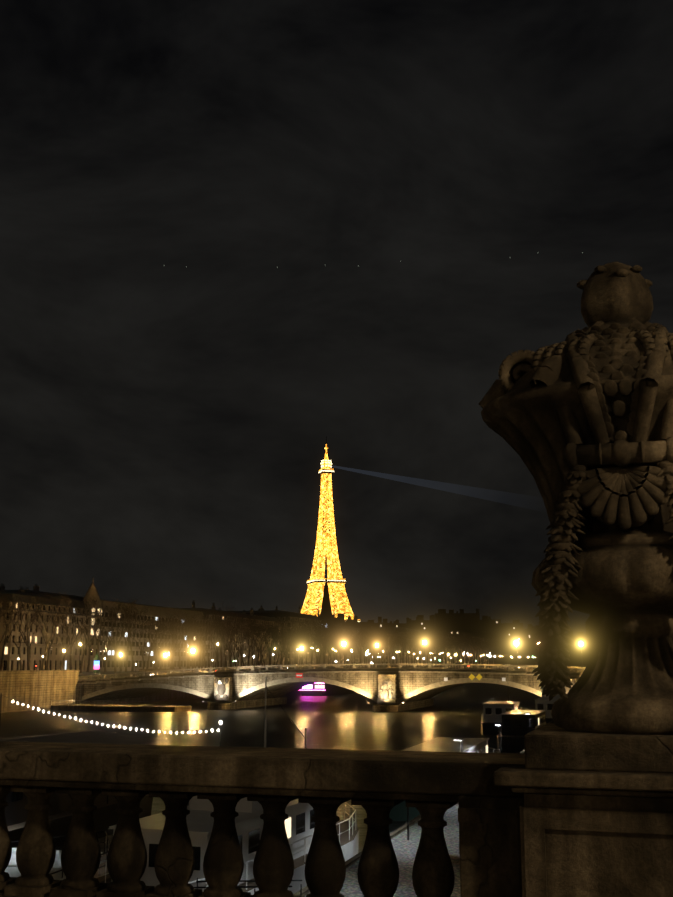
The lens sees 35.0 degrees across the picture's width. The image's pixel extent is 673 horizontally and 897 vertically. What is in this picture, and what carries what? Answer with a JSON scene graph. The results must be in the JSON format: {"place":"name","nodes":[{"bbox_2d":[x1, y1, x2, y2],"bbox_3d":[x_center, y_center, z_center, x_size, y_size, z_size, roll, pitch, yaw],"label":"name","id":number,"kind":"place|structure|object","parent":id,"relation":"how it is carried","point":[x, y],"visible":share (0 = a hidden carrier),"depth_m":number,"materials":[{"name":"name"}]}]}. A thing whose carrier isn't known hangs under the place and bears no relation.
{"place":"outdoors","nodes":[
{"label":"outdoors","id":0,"kind":"place"},
{"bbox_2d":[0,583,83,599],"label":"roof","id":1,"kind":"structure","parent":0,"point":[35,590],"depth_m":415.19,"materials":[{"name":"metal"}]},
{"bbox_2d":[0,586,88,671],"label":"building","id":2,"kind":"structure","parent":0,"point":[37,648],"depth_m":307.88,"materials":[{"name":"stone"}]},
{"bbox_2d":[79,671,137,679],"bbox_3d":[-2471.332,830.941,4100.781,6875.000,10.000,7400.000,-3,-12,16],"label":"bank ground","id":3,"kind":"structure","parent":0,"point":[92,674],"depth_m":271.12,"materials":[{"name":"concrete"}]},
{"bbox_2d":[0,592,18,643],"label":"quay tree","id":4,"kind":"object","parent":3,"relation":"on","point":[8,604],"visible":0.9,"depth_m":223.96,"materials":[{"name":"brown plant"}]},
{"bbox_2d":[0,594,28,670],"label":"quay tree","id":5,"kind":"object","parent":3,"relation":"on","point":[2,661],"visible":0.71,"depth_m":247.56,"materials":[{"name":"brown plant"}]},
{"bbox_2d":[0,607,41,669],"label":"quay tree","id":6,"kind":"object","parent":3,"relation":"on","point":[20,661],"visible":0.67,"depth_m":257.29,"materials":[{"name":"brown plant"}]},
{"bbox_2d":[10,595,46,669],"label":"quay tree","id":7,"kind":"object","parent":3,"relation":"on","point":[27,645],"visible":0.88,"depth_m":230.86,"materials":[{"name":"brown plant"}]},
{"bbox_2d":[6,606,53,657],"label":"quay tree","id":8,"kind":"object","parent":3,"relation":"on","point":[31,627],"visible":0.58,"depth_m":284.48,"materials":[{"name":"brown plant"}]},
{"bbox_2d":[27,606,71,669],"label":"quay tree","id":9,"kind":"object","parent":3,"relation":"on","point":[47,666],"visible":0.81,"depth_m":294.71,"materials":[{"name":"brown plant"}]},
{"bbox_2d":[23,591,76,669],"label":"quay tree","id":10,"kind":"object","parent":3,"relation":"on","point":[45,653],"visible":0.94,"depth_m":264.19,"materials":[{"name":"brown plant"}]},
{"bbox_2d":[48,611,91,669],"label":"quay tree","id":11,"kind":"object","parent":3,"relation":"on","point":[67,625],"visible":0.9,"depth_m":275.08,"materials":[{"name":"brown plant"}]},
{"bbox_2d":[41,601,102,669],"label":"quay tree","id":12,"kind":"object","parent":3,"relation":"on","point":[70,663],"visible":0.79,"depth_m":305.44,"materials":[{"name":"brown plant"}]},
{"bbox_2d":[61,601,116,671],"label":"quay tree","id":13,"kind":"object","parent":3,"relation":"on","point":[90,644],"visible":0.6,"depth_m":315.18,"materials":[{"name":"brown plant"}]},
{"bbox_2d":[79,617,102,672],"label":"quay tree","id":14,"kind":"object","parent":3,"relation":"on","point":[88,639],"visible":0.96,"depth_m":281.96,"materials":[{"name":"brown plant"}]},
{"bbox_2d":[83,580,101,671],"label":"quai orsay turret","id":15,"kind":"object","parent":3,"relation":"on","point":[92,590],"visible":0.46,"depth_m":332.21,"materials":[{"name":"stone"}]},
{"bbox_2d":[93,652,100,673],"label":"advertising column","id":16,"kind":"structure","parent":3,"relation":"on","point":[96,659],"depth_m":268.10,"materials":[{"name":"green"}]},
{"bbox_2d":[77,594,123,672],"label":"quay tree","id":17,"kind":"object","parent":3,"relation":"on","point":[94,602],"visible":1,"depth_m":292.45,"materials":[{"name":"brown plant"}]},
{"bbox_2d":[94,622,121,671],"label":"quay tree","id":18,"kind":"object","parent":3,"relation":"on","point":[109,634],"visible":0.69,"depth_m":322.44,"materials":[{"name":"brown plant"}]},
{"bbox_2d":[92,603,138,671],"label":"quay tree","id":19,"kind":"object","parent":3,"relation":"on","point":[120,622],"visible":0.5,"depth_m":332.77,"materials":[{"name":"brown plant"}]},
{"bbox_2d":[96,605,139,672],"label":"quay tree","id":20,"kind":"object","parent":3,"relation":"on","point":[114,645],"visible":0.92,"depth_m":297.92,"materials":[{"name":"brown plant"}]},
{"bbox_2d":[102,600,150,671],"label":"quay tree","id":21,"kind":"object","parent":3,"relation":"on","point":[129,624],"visible":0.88,"depth_m":306.85,"materials":[{"name":"brown plant"}]},
{"bbox_2d":[109,599,146,670],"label":"quay tree","id":22,"kind":"object","parent":3,"relation":"on","point":[132,668],"visible":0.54,"depth_m":339.07,"materials":[{"name":"brown plant"}]},
{"bbox_2d":[127,613,155,668],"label":"quay tree","id":23,"kind":"object","parent":3,"relation":"on","point":[144,623],"visible":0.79,"depth_m":314.60,"materials":[{"name":"brown plant"}]},
{"bbox_2d":[138,615,163,668],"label":"quay tree","id":24,"kind":"object","parent":3,"relation":"on","point":[152,635],"visible":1,"depth_m":288.52,"materials":[{"name":"brown plant"}]},
{"bbox_2d":[139,616,175,668],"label":"quay tree","id":25,"kind":"object","parent":3,"relation":"on","point":[154,640],"visible":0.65,"depth_m":324.30,"materials":[{"name":"brown plant"}]},
{"bbox_2d":[146,617,171,668],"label":"quay tree","id":26,"kind":"object","parent":3,"relation":"on","point":[151,648],"visible":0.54,"depth_m":350.96,"materials":[{"name":"brown plant"}]},
{"bbox_2d":[152,623,183,668],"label":"quay tree","id":27,"kind":"object","parent":3,"relation":"on","point":[162,649],"visible":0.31,"depth_m":359.43,"materials":[{"name":"brown plant"}]},
{"bbox_2d":[154,614,187,668],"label":"quay tree","id":28,"kind":"object","parent":3,"relation":"on","point":[167,636],"visible":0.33,"depth_m":372.00,"materials":[{"name":"brown plant"}]},
{"bbox_2d":[150,608,193,668],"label":"quay tree","id":29,"kind":"object","parent":3,"relation":"on","point":[173,626],"visible":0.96,"depth_m":299.44,"materials":[{"name":"brown plant"}]},
{"bbox_2d":[159,615,187,667],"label":"quay tree","id":30,"kind":"object","parent":3,"relation":"on","point":[178,637],"visible":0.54,"depth_m":340.91,"materials":[{"name":"brown plant"}]},
{"bbox_2d":[166,620,196,668],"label":"quay tree","id":31,"kind":"object","parent":3,"relation":"on","point":[180,635],"visible":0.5,"depth_m":332.94,"materials":[{"name":"brown plant"}]},
{"bbox_2d":[174,617,202,667],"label":"quay tree","id":32,"kind":"object","parent":3,"relation":"on","point":[190,636],"visible":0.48,"depth_m":349.02,"materials":[{"name":"brown plant"}]},
{"bbox_2d":[132,600,257,667],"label":"quai orsay row","id":33,"kind":"object","parent":3,"relation":"on","point":[232,646],"visible":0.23,"depth_m":449.19,"materials":[{"name":"stone"}]},
{"bbox_2d":[182,618,207,667],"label":"quay tree","id":34,"kind":"object","parent":3,"relation":"on","point":[195,623],"visible":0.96,"depth_m":309.62,"materials":[{"name":"brown plant"}]},
{"bbox_2d":[183,616,220,667],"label":"quay tree","id":35,"kind":"object","parent":3,"relation":"on","point":[204,637],"visible":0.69,"depth_m":324.20,"materials":[{"name":"brown plant"}]},
{"bbox_2d":[185,615,219,666],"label":"quay tree","id":36,"kind":"object","parent":3,"relation":"on","point":[204,638],"visible":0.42,"depth_m":396.00,"materials":[{"name":"brown plant"}]},
{"bbox_2d":[179,609,225,667],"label":"quay tree","id":37,"kind":"object","parent":3,"relation":"on","point":[203,617],"visible":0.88,"depth_m":316.05,"materials":[{"name":"brown plant"}]},
{"bbox_2d":[192,619,223,667],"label":"quay tree","id":38,"kind":"object","parent":3,"relation":"on","point":[202,641],"visible":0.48,"depth_m":358.07,"materials":[{"name":"brown plant"}]},
{"bbox_2d":[203,624,230,667],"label":"quay tree","id":39,"kind":"object","parent":3,"relation":"on","point":[218,638],"visible":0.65,"depth_m":366.27,"materials":[{"name":"brown plant"}]},
{"bbox_2d":[205,603,244,666],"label":"quay tree","id":40,"kind":"object","parent":3,"relation":"on","point":[229,609],"visible":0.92,"depth_m":331.18,"materials":[{"name":"brown plant"}]},
{"bbox_2d":[210,618,243,666],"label":"quay tree","id":41,"kind":"object","parent":3,"relation":"on","point":[225,648],"visible":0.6,"depth_m":373.07,"materials":[{"name":"brown plant"}]},
{"bbox_2d":[208,616,246,666],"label":"quay tree","id":42,"kind":"object","parent":3,"relation":"on","point":[229,637],"visible":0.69,"depth_m":342.33,"materials":[{"name":"brown plant"}]},
{"bbox_2d":[220,616,256,667],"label":"quay tree","id":43,"kind":"object","parent":3,"relation":"on","point":[241,637],"visible":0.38,"depth_m":390.15,"materials":[{"name":"brown plant"}]},
{"bbox_2d":[228,615,253,667],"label":"quay tree","id":44,"kind":"object","parent":3,"relation":"on","point":[241,647],"visible":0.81,"depth_m":349.63,"materials":[{"name":"brown plant"}]},
{"bbox_2d":[234,610,270,667],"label":"quay tree","id":45,"kind":"object","parent":3,"relation":"on","point":[250,632],"visible":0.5,"depth_m":435.16,"materials":[{"name":"brown plant"}]},
{"bbox_2d":[219,608,288,665],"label":"quai orsay row","id":46,"kind":"object","parent":3,"relation":"on","point":[265,653],"visible":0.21,"depth_m":498.09,"materials":[{"name":"stone"}]},
{"bbox_2d":[239,611,272,665],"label":"quay tree","id":47,"kind":"object","parent":3,"relation":"on","point":[253,627],"visible":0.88,"depth_m":357.67,"materials":[{"name":"brown plant"}]},
{"bbox_2d":[252,617,285,664],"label":"quay tree","id":48,"kind":"object","parent":3,"relation":"on","point":[275,636],"visible":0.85,"depth_m":375.22,"materials":[{"name":"brown plant"}]},
{"bbox_2d":[230,605,321,666],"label":"quai orsay row","id":49,"kind":"object","parent":3,"relation":"on","point":[286,616],"visible":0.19,"depth_m":534.23,"materials":[{"name":"stone"}]},
{"bbox_2d":[265,622,295,664],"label":"quay tree","id":50,"kind":"object","parent":3,"relation":"on","point":[281,637],"visible":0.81,"depth_m":383.39,"materials":[{"name":"brown plant"}]},
{"bbox_2d":[63,643,511,673],"bbox_3d":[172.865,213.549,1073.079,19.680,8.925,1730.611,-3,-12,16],"label":"street lamps","id":51,"kind":"object","parent":3,"relation":"on","point":[274,648],"visible":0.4,"depth_m":478.72,"materials":[{"name":"black metal"}]},
{"bbox_2d":[277,618,302,664],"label":"quay tree","id":52,"kind":"object","parent":3,"relation":"on","point":[290,634],"visible":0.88,"depth_m":391.10,"materials":[{"name":"brown plant"}]},
{"bbox_2d":[282,629,306,663],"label":"quay tree","id":53,"kind":"object","parent":3,"relation":"on","point":[293,642],"visible":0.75,"depth_m":400.86,"materials":[{"name":"brown plant"}]},
{"bbox_2d":[294,624,310,666],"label":"quay tree","id":54,"kind":"object","parent":3,"relation":"on","point":[299,640],"visible":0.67,"depth_m":408.26,"materials":[{"name":"brown plant"}]},
{"bbox_2d":[291,629,317,664],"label":"quay tree","id":55,"kind":"object","parent":3,"relation":"on","point":[303,644],"visible":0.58,"depth_m":451.53,"materials":[{"name":"brown plant"}]},
{"bbox_2d":[302,617,331,663],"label":"quay tree","id":56,"kind":"object","parent":3,"relation":"on","point":[309,623],"visible":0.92,"depth_m":416.44,"materials":[{"name":"brown plant"}]},
{"bbox_2d":[307,610,337,663],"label":"quay tree","id":57,"kind":"object","parent":3,"relation":"on","point":[324,631],"visible":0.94,"depth_m":424.82,"materials":[{"name":"brown plant"}]},
{"bbox_2d":[308,615,337,663],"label":"quay tree","id":58,"kind":"object","parent":3,"relation":"on","point":[322,636],"visible":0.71,"depth_m":434.80,"materials":[{"name":"brown plant"}]},
{"bbox_2d":[317,577,334,627],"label":"american church spire","id":59,"kind":"structure","parent":3,"relation":"on","point":[326,611],"depth_m":595.17,"materials":[{"name":"grey stone"}]},
{"bbox_2d":[301,436,359,621],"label":"tower","id":60,"kind":"structure","parent":3,"relation":"on","point":[325,472],"depth_m":1532.72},
{"bbox_2d":[322,628,344,666],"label":"quai orsay row","id":61,"kind":"object","parent":3,"relation":"on","point":[332,656],"visible":0.15,"depth_m":588.24,"materials":[{"name":"stone"}]},
{"bbox_2d":[324,615,347,663],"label":"quay tree","id":62,"kind":"object","parent":3,"relation":"on","point":[340,621],"visible":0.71,"depth_m":449.88,"materials":[{"name":"brown plant"}]},
{"bbox_2d":[331,630,353,665],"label":"quay tree","id":63,"kind":"object","parent":3,"relation":"on","point":[344,641],"visible":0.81,"depth_m":461.44,"materials":[{"name":"brown plant"}]},
{"bbox_2d":[331,631,358,663],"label":"quay tree","id":64,"kind":"object","parent":3,"relation":"on","point":[345,646],"visible":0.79,"depth_m":467.72,"materials":[{"name":"brown plant"}]},
{"bbox_2d":[337,623,367,663],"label":"quai orsay row","id":65,"kind":"object","parent":3,"relation":"on","point":[356,654],"visible":0.17,"depth_m":643.86,"materials":[{"name":"stone"}]},
{"bbox_2d":[338,618,367,662],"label":"quay tree","id":66,"kind":"object","parent":3,"relation":"on","point":[355,635],"visible":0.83,"depth_m":475.01,"materials":[{"name":"brown plant"}]},
{"bbox_2d":[345,624,381,665],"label":"quai orsay row","id":67,"kind":"object","parent":3,"relation":"on","point":[375,657],"visible":0.08,"depth_m":691.17,"materials":[{"name":"stone"}]},
{"bbox_2d":[357,623,388,665],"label":"quay tree","id":68,"kind":"object","parent":3,"relation":"on","point":[369,633],"visible":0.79,"depth_m":510.34,"materials":[{"name":"brown plant"}]},
{"bbox_2d":[357,626,408,665],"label":"quai orsay row","id":69,"kind":"object","parent":3,"relation":"on","point":[391,632],"visible":0.21,"depth_m":735.68,"materials":[{"name":"stone"}]},
{"bbox_2d":[365,625,422,663],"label":"quai orsay row","id":70,"kind":"object","parent":3,"relation":"on","point":[399,629],"visible":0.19,"depth_m":792.37,"materials":[{"name":"stone"}]},
{"bbox_2d":[421,632,455,665],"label":"quai orsay row","id":71,"kind":"object","parent":3,"relation":"on","point":[435,656],"visible":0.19,"depth_m":887.30,"materials":[{"name":"stone"}]},
{"bbox_2d":[308,609,592,664],"bbox_3d":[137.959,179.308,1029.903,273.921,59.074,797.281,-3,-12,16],"label":"skyline buildings","id":72,"kind":"structure","parent":3,"relation":"on","point":[451,620],"depth_m":1165.01,"materials":[{"name":"brown"}]},
{"bbox_2d":[456,632,474,662],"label":"quay tree","id":73,"kind":"object","parent":3,"relation":"on","point":[464,638],"visible":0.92,"depth_m":735.53,"materials":[{"name":"brown plant"}]},
{"bbox_2d":[465,646,480,663],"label":"quai orsay row","id":74,"kind":"object","parent":3,"relation":"on","point":[468,654],"visible":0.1,"depth_m":1027.01,"materials":[{"name":"stone"}]},
{"bbox_2d":[81,600,211,670],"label":"building","id":75,"kind":"structure","parent":0,"point":[159,612],"depth_m":371.84,"materials":[{"name":"stone"}]},
{"bbox_2d":[0,785,457,896],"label":"balustrade balusters","id":76,"kind":"object","parent":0,"point":[325,870],"visible":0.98,"depth_m":5.31,"materials":[{"name":"stone"}]},
{"bbox_2d":[0,669,583,852],"bbox_3d":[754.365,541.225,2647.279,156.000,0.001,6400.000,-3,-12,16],"label":"river","id":77,"kind":"structure","parent":0,"point":[352,721],"depth_m":173.32,"materials":[{"name":"black liquid"}]},
{"bbox_2d":[4,831,111,882],"bbox_3d":[-14.391,14.082,30.211,5.824,4.380,34.000,-3,-12,14],"label":"boat","id":78,"kind":"object","parent":77,"relation":"in","point":[56,872],"visible":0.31,"depth_m":40.35,"materials":[{"name":"black"}]},
{"bbox_2d":[0,730,166,849],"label":"event barge with canopy","id":79,"kind":"object","parent":77,"relation":"in","point":[105,815],"visible":0.12,"depth_m":60.37,"materials":[{"name":"black"}]},
{"bbox_2d":[0,693,221,745],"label":"string lights","id":80,"kind":"object","parent":77,"relation":"on","point":[220,722],"visible":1,"depth_m":75.16,"materials":[{"name":"white glass"}]},
{"bbox_2d":[51,704,190,711],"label":"landing stage pontoon","id":81,"kind":"object","parent":77,"relation":"in","point":[127,708],"visible":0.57,"depth_m":217.64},
{"bbox_2d":[51,700,174,705],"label":"landing stage railing","id":82,"kind":"object","parent":81,"relation":"on","point":[103,703],"visible":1,"depth_m":218.05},
{"bbox_2d":[60,678,358,894],"bbox_3d":[-3.695,14.691,45.997,5.408,9.400,24.000,-4,-12,19],"label":"white cabin boat","id":83,"kind":"object","parent":77,"relation":"on","point":[299,825],"visible":0.38,"depth_m":41.92,"materials":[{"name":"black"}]},
{"bbox_2d":[76,674,576,711],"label":"invalides bridge piers","id":84,"kind":"structure","parent":77,"relation":"in","point":[377,707],"depth_m":230.34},
{"bbox_2d":[214,677,229,701],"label":"bridge sculpture","id":85,"kind":"object","parent":84,"relation":"on","point":[221,691],"visible":0.98,"depth_m":226.15,"materials":[{"name":"stone"}]},
{"bbox_2d":[77,668,581,702],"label":"bridge","id":86,"kind":"structure","parent":84,"relation":"on","point":[416,684],"depth_m":224.63,"materials":[{"name":"stone"}]},
{"bbox_2d":[78,663,585,680],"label":"bridge parapet","id":87,"kind":"structure","parent":86,"relation":"on","point":[340,666],"depth_m":224.07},
{"bbox_2d":[119,641,582,672],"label":"street lamps","id":88,"kind":"object","parent":86,"relation":"on","point":[344,644],"visible":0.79,"depth_m":225.10,"materials":[{"name":"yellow metal"}]},
{"bbox_2d":[378,675,394,703],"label":"invalides central sculpture","id":89,"kind":"object","parent":84,"relation":"on","point":[386,689],"visible":1,"depth_m":216.05,"materials":[{"name":"stone"}]},
{"bbox_2d":[301,682,354,695],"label":"party boat","id":90,"kind":"object","parent":77,"relation":"in","point":[319,689],"depth_m":319.81,"materials":[{"name":"purple"}]},
{"bbox_2d":[389,737,499,820],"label":"boat","id":91,"kind":"object","parent":77,"relation":"in","point":[398,812],"visible":0.19,"depth_m":77.75,"materials":[{"name":"black"}]},
{"bbox_2d":[480,674,527,734],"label":"moored barge","id":92,"kind":"object","parent":77,"relation":"on","point":[493,711],"visible":0.54,"depth_m":147.60,"materials":[{"name":"black"}]},
{"bbox_2d":[496,710,553,750],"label":"moored barge","id":93,"kind":"object","parent":77,"relation":"on","point":[515,728],"visible":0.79,"depth_m":122.31,"materials":[{"name":"black"}]},
{"bbox_2d":[535,687,560,722],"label":"moored barge","id":94,"kind":"object","parent":77,"relation":"on","point":[543,702],"visible":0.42,"depth_m":158.58,"materials":[{"name":"black"}]},
{"bbox_2d":[0,0,672,635],"label":"sky","id":95,"kind":"structure","parent":0,"point":[164,430],"materials":[{"name":"black"}]},
{"bbox_2d":[303,803,459,896],"bbox_3d":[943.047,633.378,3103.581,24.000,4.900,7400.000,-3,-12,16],"label":"quay pavement","id":96,"kind":"structure","parent":0,"point":[405,849],"depth_m":43.15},
{"bbox_2d":[193,713,530,896],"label":"quay furniture","id":97,"kind":"object","parent":96,"relation":"on","point":[197,882],"visible":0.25,"depth_m":47.59,"materials":[{"name":"black metal"}]},
{"bbox_2d":[458,795,523,896],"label":"balustrade pillar","id":98,"kind":"structure","parent":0,"point":[490,845],"depth_m":4.68,"materials":[{"name":"stone"}]},
{"label":"ground surface","id":99,"kind":"structure","parent":0,"visible":0},
{"bbox_2d":[0,664,586,712],"bbox_3d":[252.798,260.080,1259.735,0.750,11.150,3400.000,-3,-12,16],"label":"embankment wall","id":100,"kind":"structure","parent":99,"relation":"on","point":[41,689],"depth_m":224.82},
{"bbox_2d":[293,749,524,896],"bbox_3d":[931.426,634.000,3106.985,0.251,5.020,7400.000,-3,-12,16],"label":"bank quay kerb","id":101,"kind":"structure","parent":99,"relation":"on","point":[354,859],"depth_m":47.97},
{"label":"alex bridge pavement","id":102,"kind":"structure","parent":0,"visible":0},
{"bbox_2d":[0,741,524,896],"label":"balustrade rail","id":103,"kind":"object","parent":102,"relation":"on","point":[406,775],"visible":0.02,"depth_m":5.13,"materials":[{"name":"stone"}]},
{"bbox_2d":[524,793,672,896],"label":"pedestal","id":104,"kind":"object","parent":102,"relation":"on","point":[595,864],"visible":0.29,"depth_m":4.40,"materials":[{"name":"stone"}]},
{"bbox_2d":[493,752,672,797],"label":"pedestal cornice","id":105,"kind":"structure","parent":104,"relation":"on","point":[520,779],"depth_m":4.39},
{"bbox_2d":[524,723,672,772],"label":"plinth","id":106,"kind":"structure","parent":105,"relation":"on","point":[550,746],"depth_m":4.50,"materials":[{"name":"stone"}]},
{"bbox_2d":[479,262,672,734],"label":"stone urn","id":107,"kind":"object","parent":106,"relation":"on","point":[596,397],"visible":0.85,"depth_m":4.79,"materials":[{"name":"stone"}]},
{"bbox_2d":[532,460,672,700],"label":"stone urn garlands","id":108,"kind":"object","parent":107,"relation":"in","point":[557,569],"visible":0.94,"depth_m":4.72,"materials":[{"name":"stone"}]},
{"bbox_2d":[520,802,672,896],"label":"urn pedestal panel frames","id":109,"kind":"structure","parent":104,"relation":"attached to","point":[535,822],"depth_m":4.44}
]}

